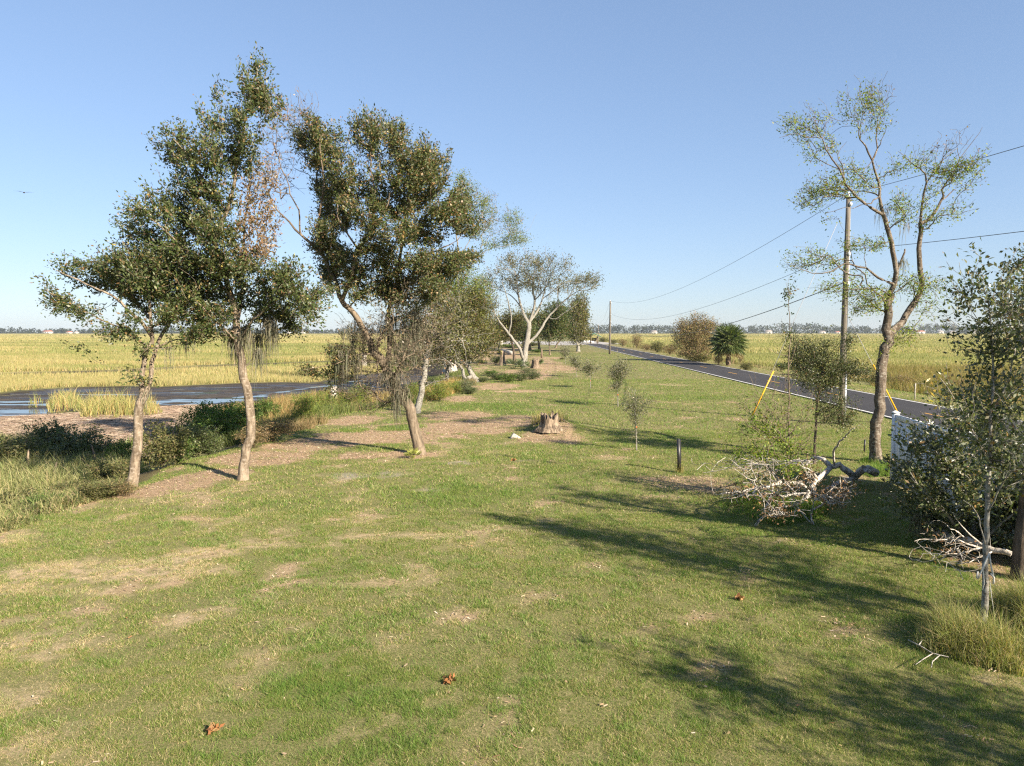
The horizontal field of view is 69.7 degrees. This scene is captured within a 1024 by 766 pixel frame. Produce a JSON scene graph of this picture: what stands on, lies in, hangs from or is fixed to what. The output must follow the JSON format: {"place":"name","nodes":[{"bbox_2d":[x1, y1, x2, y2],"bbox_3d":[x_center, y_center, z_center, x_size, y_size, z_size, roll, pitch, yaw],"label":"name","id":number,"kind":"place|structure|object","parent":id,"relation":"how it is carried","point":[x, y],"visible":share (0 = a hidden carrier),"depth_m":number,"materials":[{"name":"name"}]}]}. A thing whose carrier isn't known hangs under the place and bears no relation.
{"place":"outdoors","nodes":[
{"label":"outdoors","id":0,"kind":"place"},
{"bbox_2d":[0,428,151,508],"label":"bank grass","id":1,"kind":"structure","parent":0,"point":[39,473],"depth_m":23.82,"materials":[{"name":"green plant"}]},
{"bbox_2d":[0,373,408,415],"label":"water","id":2,"kind":"structure","parent":0,"point":[198,401],"depth_m":52.08,"materials":[{"name":"blue liquid"}]},
{"bbox_2d":[0,333,1023,765],"bbox_3d":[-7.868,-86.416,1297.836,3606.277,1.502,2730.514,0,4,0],"label":"ground","id":3,"kind":"structure","parent":0,"point":[578,701],"depth_m":10.81,"materials":[{"name":"green plant"}]},
{"bbox_2d":[0,484,42,507],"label":"shrub","id":4,"kind":"object","parent":3,"relation":"on","point":[25,491],"visible":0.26,"depth_m":19.42,"materials":[{"name":"green plant"}]},
{"bbox_2d":[0,431,50,463],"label":"shrub","id":5,"kind":"object","parent":3,"relation":"on","point":[20,444],"visible":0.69,"depth_m":26.16,"materials":[{"name":"green plant"}]},
{"bbox_2d":[18,490,67,505],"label":"shrub","id":6,"kind":"object","parent":3,"relation":"on","point":[42,496],"visible":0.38,"depth_m":17.07,"materials":[{"name":"green plant"}]},
{"bbox_2d":[18,413,82,450],"bbox_3d":[-18.027,2.105,28.783,2.262,1.705,2.164,2,5,30],"label":"shrub","id":7,"kind":"object","parent":3,"relation":"on","point":[45,429],"visible":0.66,"depth_m":28.47,"materials":[{"name":"green plant"}]},
{"bbox_2d":[46,475,89,493],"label":"shrub","id":8,"kind":"object","parent":3,"relation":"on","point":[59,486],"visible":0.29,"depth_m":18.87,"materials":[{"name":"green plant"}]},
{"bbox_2d":[0,473,144,532],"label":"bank weeds","id":9,"kind":"object","parent":3,"relation":"on","point":[13,514],"visible":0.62,"depth_m":16.71,"materials":[{"name":"green plant"}]},
{"bbox_2d":[46,422,117,461],"bbox_3d":[-15.914,2.273,27.307,2.539,1.556,2.622,1,4,18],"label":"shrub","id":10,"kind":"object","parent":3,"relation":"on","point":[88,440],"visible":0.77,"depth_m":26.82,"materials":[{"name":"green plant"}]},
{"bbox_2d":[72,478,125,502],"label":"shrub","id":11,"kind":"object","parent":3,"relation":"on","point":[97,489],"visible":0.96,"depth_m":17.42,"materials":[{"name":"green plant"}]},
{"bbox_2d":[82,454,140,483],"bbox_3d":[-11.677,2.605,21.425,1.762,1.050,1.522,0,4,-1],"label":"shrub","id":12,"kind":"object","parent":3,"relation":"on","point":[97,466],"visible":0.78,"depth_m":21.18,"materials":[{"name":"green plant"}]},
{"bbox_2d":[0,404,227,453],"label":"wrack straw","id":13,"kind":"object","parent":3,"relation":"on","point":[112,425],"visible":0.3,"depth_m":39.18,"materials":[{"name":"beige plant"}]},
{"bbox_2d":[102,437,132,458],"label":"shrub","id":14,"kind":"object","parent":3,"relation":"on","point":[127,445],"visible":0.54,"depth_m":26.11,"materials":[{"name":"green plant"}]},
{"bbox_2d":[108,477,141,496],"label":"shrub","id":15,"kind":"object","parent":3,"relation":"on","point":[126,492],"visible":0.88,"depth_m":17.74,"materials":[{"name":"brown plant"}]},
{"bbox_2d":[30,231,231,486],"bbox_3d":[-9.869,-0.483,19.243,5.408,6.733,3.251,0,4,0],"label":"oak tree","id":16,"kind":"object","parent":3,"relation":"on","point":[150,282],"visible":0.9,"depth_m":18.71,"materials":[{"name":"green plant"}]},
{"bbox_2d":[143,391,162,414],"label":"cordgrass clump","id":17,"kind":"object","parent":3,"relation":"on","point":[148,407],"visible":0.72,"depth_m":43.61,"materials":[{"name":"yellow plant"}]},
{"bbox_2d":[125,417,194,471],"bbox_3d":[-10.829,1.889,22.538,1.723,1.705,2.033,3,5,33],"label":"shrub","id":18,"kind":"object","parent":3,"relation":"on","point":[162,444],"visible":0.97,"depth_m":22.41,"materials":[{"name":"green plant"}]},
{"bbox_2d":[166,431,201,463],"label":"shrub","id":19,"kind":"object","parent":3,"relation":"on","point":[187,450],"visible":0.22,"depth_m":23.38,"materials":[{"name":"green plant"}]},
{"bbox_2d":[158,414,222,458],"bbox_3d":[-10.680,1.883,24.372,2.057,1.587,1.968,0,4,6],"label":"shrub","id":20,"kind":"object","parent":3,"relation":"on","point":[197,429],"visible":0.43,"depth_m":24.15,"materials":[{"name":"green plant"}]},
{"bbox_2d":[177,400,231,429],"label":"shrub","id":21,"kind":"object","parent":3,"relation":"on","point":[187,416],"visible":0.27,"depth_m":32.66,"materials":[{"name":"green plant"}]},
{"bbox_2d":[192,430,224,454],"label":"shrub","id":22,"kind":"object","parent":3,"relation":"on","point":[208,448],"visible":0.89,"depth_m":24.14,"materials":[{"name":"green plant"}]},
{"bbox_2d":[0,374,428,416],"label":"mud flat","id":23,"kind":"structure","parent":3,"relation":"on","point":[205,391],"depth_m":59.59,"materials":[{"name":"grey soil"}]},
{"bbox_2d":[44,385,84,411],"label":"cordgrass clump","id":24,"kind":"object","parent":23,"relation":"on","point":[60,400],"visible":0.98,"depth_m":46.62,"materials":[{"name":"yellow plant"}]},
{"bbox_2d":[78,387,136,417],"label":"cordgrass clump","id":25,"kind":"object","parent":23,"relation":"on","point":[93,405],"visible":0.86,"depth_m":42.59,"materials":[{"name":"yellow plant"}]},
{"bbox_2d":[205,722,224,734],"bbox_3d":[-2.982,3.424,7.318,0.165,0.113,0.181,3,5,40],"label":"leaf cluster","id":26,"kind":"object","parent":3,"relation":"on","point":[212,728],"visible":1,"depth_m":7.30,"materials":[{"name":"brown plant"}]},
{"bbox_2d":[188,398,244,440],"bbox_3d":[-12.537,1.730,31.175,2.289,2.140,2.090,-1,4,-14],"label":"shrub","id":27,"kind":"object","parent":3,"relation":"on","point":[220,416],"visible":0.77,"depth_m":31.00,"materials":[{"name":"green plant"}]},
{"bbox_2d":[104,41,337,480],"bbox_3d":[-7.694,-3.057,19.180,6.169,11.567,3.855,0,4,0],"label":"oak tree","id":28,"kind":"object","parent":3,"relation":"on","point":[210,233],"visible":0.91,"depth_m":18.83,"materials":[{"name":"green plant"}]},
{"bbox_2d":[222,397,264,429],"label":"shrub","id":29,"kind":"object","parent":3,"relation":"on","point":[242,414],"visible":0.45,"depth_m":35.06,"materials":[{"name":"green plant"}]},
{"bbox_2d":[232,425,270,447],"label":"shrub","id":30,"kind":"object","parent":3,"relation":"on","point":[264,433],"visible":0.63,"depth_m":25.31,"materials":[{"name":"brown plant"}]},
{"bbox_2d":[254,395,283,418],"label":"shrub","id":31,"kind":"object","parent":3,"relation":"on","point":[267,405],"visible":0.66,"depth_m":38.76,"materials":[{"name":"green plant"}]},
{"bbox_2d":[243,411,298,441],"bbox_3d":[-8.736,1.661,26.690,2.045,1.147,1.737,-2,4,-24],"label":"shrub","id":32,"kind":"object","parent":3,"relation":"on","point":[274,431],"visible":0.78,"depth_m":26.66,"materials":[{"name":"brown plant"}]},
{"bbox_2d":[217,388,391,423],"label":"orange reeds","id":33,"kind":"object","parent":3,"relation":"on","point":[286,405],"visible":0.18,"depth_m":45.87,"materials":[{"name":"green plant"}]},
{"bbox_2d":[286,390,324,419],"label":"shrub","id":34,"kind":"object","parent":3,"relation":"on","point":[307,405],"visible":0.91,"depth_m":32.93,"materials":[{"name":"green plant"}]},
{"bbox_2d":[311,388,337,409],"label":"shrub","id":35,"kind":"object","parent":3,"relation":"on","point":[322,398],"visible":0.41,"depth_m":36.37,"materials":[{"name":"green plant"}]},
{"bbox_2d":[191,357,483,447],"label":"bank slope grass","id":36,"kind":"structure","parent":3,"relation":"on","point":[323,415],"depth_m":34.21,"materials":[{"name":"green plant"}]},
{"bbox_2d":[330,390,359,409],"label":"shrub","id":37,"kind":"object","parent":3,"relation":"on","point":[343,401],"visible":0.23,"depth_m":39.11,"materials":[{"name":"green plant"}]},
{"bbox_2d":[348,382,372,402],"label":"shrub","id":38,"kind":"object","parent":3,"relation":"on","point":[359,398],"visible":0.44,"depth_m":45.80,"materials":[{"name":"green plant"}]},
{"bbox_2d":[243,87,490,455],"bbox_3d":[-4.650,-3.354,23.728,7.962,11.692,5.160,0,4,0],"label":"oak tree","id":39,"kind":"object","parent":3,"relation":"on","point":[418,170],"visible":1,"depth_m":23.33,"materials":[{"name":"green plant"}]},
{"bbox_2d":[404,381,418,396],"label":"shrub","id":40,"kind":"object","parent":3,"relation":"on","point":[416,389],"visible":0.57,"depth_m":47.12,"materials":[{"name":"green plant"}]},
{"bbox_2d":[404,448,421,458],"bbox_3d":[-3.150,2.196,23.145,0.670,0.391,0.656,0,4,0],"label":"palmetto","id":41,"kind":"object","parent":3,"relation":"on","point":[411,452],"visible":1,"depth_m":23.08,"materials":[{"name":"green plant"}]},
{"bbox_2d":[425,379,455,400],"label":"shrub","id":42,"kind":"object","parent":3,"relation":"on","point":[440,391],"visible":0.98,"depth_m":41.84,"materials":[{"name":"green plant"}]},
{"bbox_2d":[393,276,488,413],"bbox_3d":[-3.556,-1.976,35.847,5.087,7.171,5.040,0,4,0],"label":"oak tree","id":43,"kind":"object","parent":3,"relation":"on","point":[420,396],"visible":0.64,"depth_m":35.72,"materials":[{"name":"green plant"}]},
{"bbox_2d":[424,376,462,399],"bbox_3d":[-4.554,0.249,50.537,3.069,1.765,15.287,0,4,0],"label":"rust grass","id":44,"kind":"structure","parent":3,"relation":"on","point":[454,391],"depth_m":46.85,"materials":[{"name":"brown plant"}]},
{"bbox_2d":[442,672,455,684],"bbox_3d":[-0.708,3.366,8.312,0.184,0.155,0.175,0,4,0],"label":"leaf cluster","id":45,"kind":"object","parent":3,"relation":"on","point":[447,680],"visible":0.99,"depth_m":8.30,"materials":[{"name":"brown plant"}]},
{"bbox_2d":[450,381,462,391],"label":"shrub","id":46,"kind":"object","parent":3,"relation":"on","point":[457,384],"visible":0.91,"depth_m":47.93,"materials":[{"name":"green plant"}]},
{"bbox_2d":[421,269,508,381],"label":"oak tree","id":47,"kind":"object","parent":3,"relation":"on","point":[480,315],"visible":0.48,"depth_m":56.99,"materials":[{"name":"green plant"}]},
{"bbox_2d":[455,377,476,391],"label":"shrub","id":48,"kind":"object","parent":3,"relation":"on","point":[466,383],"visible":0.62,"depth_m":48.47,"materials":[{"name":"green plant"}]},
{"bbox_2d":[460,386,477,393],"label":"shrub","id":49,"kind":"object","parent":3,"relation":"on","point":[470,390],"visible":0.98,"depth_m":47.03,"materials":[{"name":"green plant"}]},
{"bbox_2d":[438,168,536,382],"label":"oak tree","id":50,"kind":"object","parent":3,"relation":"on","point":[514,235],"visible":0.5,"depth_m":58.60,"materials":[{"name":"green plant"}]},
{"bbox_2d":[485,372,505,379],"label":"shrub","id":51,"kind":"object","parent":3,"relation":"on","point":[492,376],"visible":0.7,"depth_m":60.77,"materials":[{"name":"green plant"}]},
{"bbox_2d":[498,350,505,365],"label":"tree stump","id":52,"kind":"object","parent":3,"relation":"on","point":[502,359],"visible":0.84,"depth_m":86.01,"materials":[{"name":"brown wood"}]},
{"bbox_2d":[496,372,516,381],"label":"shrub","id":53,"kind":"object","parent":3,"relation":"on","point":[509,377],"visible":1,"depth_m":57.58,"materials":[{"name":"green plant"}]},
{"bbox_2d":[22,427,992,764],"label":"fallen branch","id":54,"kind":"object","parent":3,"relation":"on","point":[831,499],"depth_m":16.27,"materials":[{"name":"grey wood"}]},
{"bbox_2d":[487,300,531,360],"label":"oak tree","id":55,"kind":"object","parent":3,"relation":"on","point":[505,319],"visible":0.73,"depth_m":89.72,"materials":[{"name":"green plant"}]},
{"bbox_2d":[1,358,1018,765],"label":"wood chips","id":56,"kind":"object","parent":3,"relation":"on","point":[451,534],"visible":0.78,"depth_m":21.01,"materials":[{"name":"brown wood"}]},
{"bbox_2d":[0,333,1023,407],"bbox_3d":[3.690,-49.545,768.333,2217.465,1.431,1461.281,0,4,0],"label":"marsh grass","id":57,"kind":"structure","parent":3,"relation":"on","point":[48,352],"depth_m":128.36,"materials":[{"name":"yellow plant"}]},
{"bbox_2d":[0,322,1023,333],"bbox_3d":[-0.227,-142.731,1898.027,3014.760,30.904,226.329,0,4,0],"label":"woods","id":58,"kind":"object","parent":3,"relation":"on","point":[862,329],"visible":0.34,"depth_m":1844.08,"materials":[{"name":"green plant"}]},
{"bbox_2d":[509,370,530,380],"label":"shrub","id":59,"kind":"object","parent":3,"relation":"on","point":[521,377],"visible":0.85,"depth_m":59.59,"materials":[{"name":"green plant"}]},
{"bbox_2d":[501,306,539,350],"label":"oak tree","id":60,"kind":"object","parent":3,"relation":"on","point":[521,336],"visible":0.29,"depth_m":146.85,"materials":[{"name":"green plant"}]},
{"bbox_2d":[524,370,542,378],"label":"shrub","id":61,"kind":"object","parent":3,"relation":"on","point":[534,375],"visible":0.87,"depth_m":62.39,"materials":[{"name":"green plant"}]},
{"bbox_2d":[523,301,552,349],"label":"oak tree","id":62,"kind":"object","parent":3,"relation":"on","point":[538,323],"visible":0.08,"depth_m":157.04,"materials":[{"name":"green plant"}]},
{"bbox_2d":[471,239,609,366],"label":"oak tree","id":63,"kind":"object","parent":3,"relation":"on","point":[528,340],"visible":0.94,"depth_m":82.92,"materials":[{"name":"green plant"}]},
{"bbox_2d":[530,407,570,424],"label":"dry weeds","id":64,"kind":"object","parent":3,"relation":"on","point":[539,418],"visible":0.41,"depth_m":29.87,"materials":[{"name":"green plant"}]},
{"bbox_2d":[533,410,568,432],"bbox_3d":[1.534,1.437,29.488,1.719,0.858,3.161,0,4,0],"label":"tree stump","id":65,"kind":"object","parent":3,"relation":"on","point":[548,423],"visible":0.94,"depth_m":28.23,"materials":[{"name":"brown wood"}]},
{"bbox_2d":[532,296,574,354],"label":"oak tree","id":66,"kind":"object","parent":3,"relation":"on","point":[552,327],"visible":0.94,"depth_m":122.34,"materials":[{"name":"green plant"}]},
{"bbox_2d":[558,342,570,363],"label":"sapling","id":67,"kind":"object","parent":3,"relation":"on","point":[564,351],"visible":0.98,"depth_m":88.80,"materials":[{"name":"green plant"}]},
{"bbox_2d":[564,350,583,375],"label":"sapling","id":68,"kind":"object","parent":3,"relation":"on","point":[575,362],"visible":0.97,"depth_m":65.11,"materials":[{"name":"green plant"}]},
{"bbox_2d":[565,287,595,351],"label":"oak tree","id":69,"kind":"object","parent":3,"relation":"on","point":[580,313],"visible":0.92,"depth_m":146.42,"materials":[{"name":"green plant"}]},
{"bbox_2d":[576,358,604,387],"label":"sapling","id":70,"kind":"object","parent":3,"relation":"on","point":[589,366],"visible":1,"depth_m":51.91,"materials":[{"name":"green plant"}]},
{"bbox_2d":[609,300,610,353],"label":"utility pole","id":71,"kind":"object","parent":3,"relation":"on","point":[610,328],"visible":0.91,"depth_m":129.69,"materials":[{"name":"brown wood"}]},
{"bbox_2d":[604,351,633,404],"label":"sapling","id":72,"kind":"object","parent":3,"relation":"on","point":[616,372],"visible":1,"depth_m":38.84,"materials":[{"name":"green plant"}]},
{"bbox_2d":[614,387,657,450],"bbox_3d":[4.159,1.186,24.509,1.560,2.269,1.330,0,4,0],"label":"sapling","id":73,"kind":"object","parent":3,"relation":"on","point":[635,410],"visible":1,"depth_m":24.51,"materials":[{"name":"green plant"}]},
{"bbox_2d":[630,333,642,348],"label":"shrub","id":74,"kind":"object","parent":3,"relation":"on","point":[636,340],"visible":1,"depth_m":171.77,"materials":[{"name":"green plant"}]},
{"bbox_2d":[650,340,663,351],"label":"shrub","id":75,"kind":"object","parent":3,"relation":"on","point":[658,346],"visible":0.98,"depth_m":140.98,"materials":[{"name":"green plant"}]},
{"bbox_2d":[661,342,677,354],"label":"shrub","id":76,"kind":"object","parent":3,"relation":"on","point":[668,349],"visible":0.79,"depth_m":124.50,"materials":[{"name":"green plant"}]},
{"bbox_2d":[677,439,680,472],"bbox_3d":[4.747,2.097,20.867,0.100,1.035,0.050,-6,9,-17],"label":"marker post","id":77,"kind":"object","parent":3,"relation":"on","point":[678,451],"visible":0.85,"depth_m":20.84,"materials":[{"name":"grey metal"}]},
{"bbox_2d":[665,311,720,361],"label":"tall shrub","id":78,"kind":"object","parent":3,"relation":"on","point":[690,340],"visible":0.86,"depth_m":98.58,"materials":[{"name":"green plant"}]},
{"bbox_2d":[607,339,783,371],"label":"roadside growth","id":79,"kind":"object","parent":3,"relation":"on","point":[738,362],"visible":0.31,"depth_m":101.18,"materials":[{"name":"green plant"}]},
{"bbox_2d":[684,353,712,361],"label":"shrub","id":80,"kind":"object","parent":3,"relation":"on","point":[701,358],"visible":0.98,"depth_m":97.41,"materials":[{"name":"green plant"}]},
{"bbox_2d":[705,322,749,365],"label":"palm tree","id":81,"kind":"object","parent":3,"relation":"on","point":[729,335],"visible":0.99,"depth_m":86.17,"materials":[{"name":"green plant"}]},
{"bbox_2d":[716,276,833,498],"bbox_3d":[6.212,0.169,17.199,2.748,5.337,2.448,-2,5,-28],"label":"sapling","id":82,"kind":"object","parent":3,"relation":"on","point":[774,435],"visible":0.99,"depth_m":17.22,"materials":[{"name":"green plant"}]},
{"bbox_2d":[749,224,836,424],"bbox_3d":[12.012,-2.325,31.591,3.705,9.017,0.064,0,4,0],"label":"guy wire","id":83,"kind":"object","parent":3,"relation":"attached to","point":[783,344],"visible":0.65,"depth_m":31.70,"materials":[{"name":"metal"}]},
{"bbox_2d":[716,454,889,526],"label":"long grass","id":84,"kind":"structure","parent":3,"relation":"on","point":[805,505],"depth_m":16.30,"materials":[{"name":"green plant"}]},
{"bbox_2d":[769,324,883,463],"bbox_3d":[9.429,0.356,22.250,3.072,4.294,2.711,0,4,0],"label":"sapling","id":85,"kind":"object","parent":3,"relation":"on","point":[825,370],"visible":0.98,"depth_m":21.95,"materials":[{"name":"green plant"}]},
{"bbox_2d":[838,192,851,423],"bbox_3d":[14.289,-3.010,31.529,0.324,10.220,0.256,2,4,25],"label":"utility pole","id":86,"kind":"object","parent":3,"relation":"on","point":[844,322],"visible":0.55,"depth_m":31.42,"materials":[{"name":"brown wood"}]},
{"bbox_2d":[612,283,842,336],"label":"power line","id":87,"kind":"object","parent":86,"relation":"attached to","point":[736,321],"visible":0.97,"depth_m":46.83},
{"bbox_2d":[613,196,844,302],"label":"power line","id":88,"kind":"object","parent":86,"relation":"attached to","point":[756,249],"visible":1,"depth_m":42.97,"materials":[{"name":"black metal"}]},
{"bbox_2d":[849,319,896,410],"bbox_3d":[15.547,-0.725,31.703,2.830,5.365,0.064,0,4,0],"label":"guy wire","id":89,"kind":"object","parent":86,"relation":"attached to","point":[875,369],"visible":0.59,"depth_m":31.76,"materials":[{"name":"metal"}]},
{"bbox_2d":[864,231,1023,248],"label":"power line","id":90,"kind":"object","parent":86,"relation":"attached to","point":[956,239],"visible":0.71,"depth_m":22.86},
{"bbox_2d":[866,371,892,385],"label":"shrub","id":91,"kind":"object","parent":3,"relation":"on","point":[873,378],"visible":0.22,"depth_m":61.49,"materials":[{"name":"green plant"}]},
{"bbox_2d":[771,71,991,462],"bbox_3d":[11.040,-3.251,21.996,6.944,11.629,2.538,0,4,0],"label":"hackberry tree","id":92,"kind":"object","parent":3,"relation":"on","point":[888,331],"visible":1,"depth_m":21.82,"materials":[{"name":"green plant"}]},
{"bbox_2d":[887,373,917,384],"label":"shrub","id":93,"kind":"object","parent":3,"relation":"on","point":[900,376],"visible":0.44,"depth_m":59.94,"materials":[{"name":"green plant"}]},
{"bbox_2d":[908,637,947,667],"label":"dry twig","id":94,"kind":"object","parent":3,"relation":"on","point":[927,650],"visible":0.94,"depth_m":8.84,"materials":[{"name":"grey wood"}]},
{"bbox_2d":[873,365,1023,556],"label":"evergreen shrub","id":95,"kind":"object","parent":3,"relation":"on","point":[925,486],"visible":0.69,"depth_m":13.07,"materials":[{"name":"green plant"}]},
{"bbox_2d":[890,410,1023,538],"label":"vinyl fence","id":96,"kind":"object","parent":3,"relation":"on","point":[895,446],"visible":0.23,"depth_m":18.19,"materials":[{"name":"white plastic"}]},
{"bbox_2d":[905,513,1011,578],"bbox_3d":[7.589,2.731,12.462,1.591,0.922,5.483,2,4,27],"label":"dead branch","id":97,"kind":"object","parent":3,"relation":"on","point":[970,541],"visible":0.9,"depth_m":12.58,"materials":[{"name":"grey wood"}]},
{"bbox_2d":[905,566,1023,676],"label":"tall grass","id":98,"kind":"structure","parent":3,"relation":"on","point":[960,634],"depth_m":9.13,"materials":[{"name":"green plant"}]},
{"bbox_2d":[912,237,1023,621],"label":"young tree","id":99,"kind":"object","parent":3,"relation":"on","point":[997,405],"visible":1,"depth_m":9.55,"materials":[{"name":"green plant"}]},
{"bbox_2d":[976,553,994,609],"bbox_3d":[6.244,2.651,9.681,0.272,0.845,0.029,0,4,0],"label":"ribbon","id":100,"kind":"object","parent":99,"relation":"attached to","point":[983,567],"visible":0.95,"depth_m":9.66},
{"bbox_2d":[978,242,1023,581],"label":"oak tree","id":101,"kind":"object","parent":3,"relation":"on","point":[1017,561],"visible":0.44,"depth_m":11.76,"materials":[{"name":"green plant"}]},
{"bbox_2d":[0,0,1023,332],"label":"sky","id":102,"kind":"structure","parent":0,"point":[644,145],"materials":[{"name":"blue"}]},
{"bbox_2d":[503,341,617,344],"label":"gravel lot","id":103,"kind":"structure","parent":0,"point":[562,343],"depth_m":246.01,"materials":[{"name":"gravel"}]},
{"bbox_2d":[586,344,1023,441],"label":"road","id":104,"kind":"structure","parent":0,"point":[867,404],"depth_m":52.12,"materials":[{"name":"grey asphalt"}]},
{"bbox_2d":[599,347,891,417],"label":"edge line","id":105,"kind":"object","parent":104,"relation":"on","point":[758,385],"visible":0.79,"depth_m":53.49,"materials":[{"name":"white paint"}]},
{"bbox_2d":[868,361,1023,398],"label":"verge grass","id":106,"kind":"structure","parent":0,"point":[894,370],"depth_m":66.14,"materials":[{"name":"plant"}]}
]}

